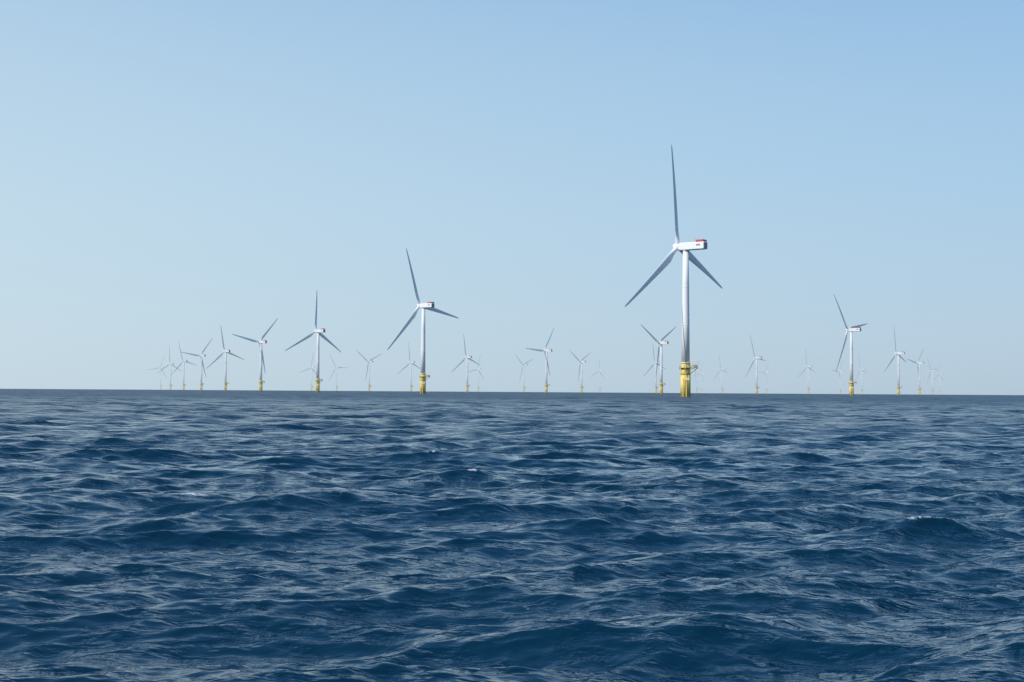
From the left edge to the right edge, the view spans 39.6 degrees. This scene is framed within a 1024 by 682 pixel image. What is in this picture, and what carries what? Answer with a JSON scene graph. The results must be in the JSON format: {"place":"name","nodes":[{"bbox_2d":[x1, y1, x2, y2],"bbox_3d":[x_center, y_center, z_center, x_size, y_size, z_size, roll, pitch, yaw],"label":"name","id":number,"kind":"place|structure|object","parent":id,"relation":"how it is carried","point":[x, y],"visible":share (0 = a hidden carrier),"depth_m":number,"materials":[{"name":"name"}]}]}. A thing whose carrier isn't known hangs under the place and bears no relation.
{"place":"outdoors","nodes":[
{"label":"outdoors","id":0,"kind":"place"},
{"bbox_2d":[0,389,1023,681],"bbox_3d":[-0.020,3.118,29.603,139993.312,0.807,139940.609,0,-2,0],"label":"sea","id":1,"kind":"structure","parent":0,"point":[392,537],"depth_m":19.56,"materials":[{"name":"liquid"}]},
{"bbox_2d":[182,339,211,390],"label":"wind turbine","id":2,"kind":"object","parent":1,"relation":"in","point":[201,383],"visible":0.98,"depth_m":3250.51,"materials":[{"name":"white paint"}]},
{"bbox_2d":[206,325,243,390],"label":"wind turbine","id":3,"kind":"object","parent":1,"relation":"in","point":[225,380],"visible":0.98,"depth_m":2855.55,"materials":[{"name":"white paint"}]},
{"bbox_2d":[233,318,277,391],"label":"wind turbine","id":4,"kind":"object","parent":1,"relation":"in","point":[260,342],"visible":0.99,"depth_m":2300.27,"materials":[{"name":"white paint"}]},
{"bbox_2d":[285,294,340,391],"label":"wind turbine","id":5,"kind":"object","parent":1,"relation":"in","point":[319,332],"visible":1,"depth_m":1858.50,"materials":[{"name":"white paint"}]},
{"bbox_2d":[387,248,458,393],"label":"wind turbine","id":6,"kind":"object","parent":1,"relation":"in","point":[430,307],"visible":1,"depth_m":1291.93,"materials":[{"name":"white paint"}]},
{"bbox_2d":[453,339,480,392],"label":"wind turbine","id":7,"kind":"object","parent":1,"relation":"in","point":[469,357],"visible":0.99,"depth_m":3220.33,"materials":[{"name":"white paint"}]},
{"bbox_2d":[526,329,553,392],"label":"wind turbine","id":8,"kind":"object","parent":1,"relation":"in","point":[546,376],"visible":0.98,"depth_m":2674.87,"materials":[{"name":"white paint"}]},
{"bbox_2d":[641,325,675,393],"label":"wind turbine","id":9,"kind":"object","parent":1,"relation":"in","point":[661,383],"visible":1,"depth_m":2217.95,"materials":[{"name":"white paint"}]},
{"bbox_2d":[625,144,721,396],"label":"wind turbine","id":10,"kind":"object","parent":1,"relation":"in","point":[685,248],"visible":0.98,"depth_m":754.75,"materials":[{"name":"white paint"}]},
{"bbox_2d":[746,336,764,393],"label":"wind turbine","id":11,"kind":"object","parent":1,"relation":"in","point":[756,358],"visible":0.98,"depth_m":3118.65,"materials":[{"name":"white paint"}]},
{"bbox_2d":[834,295,866,395],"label":"wind turbine","id":12,"kind":"object","parent":1,"relation":"in","point":[852,329],"visible":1,"depth_m":1725.85,"materials":[{"name":"white paint"}]},
{"bbox_2d":[884,330,905,394],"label":"wind turbine","id":13,"kind":"object","parent":1,"relation":"in","point":[898,377],"visible":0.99,"depth_m":2704.70,"materials":[{"name":"white paint"}]},
{"bbox_2d":[0,0,1023,394],"label":"sky","id":14,"kind":"structure","parent":0,"point":[173,172],"materials":[{"name":"blue"}]}
]}

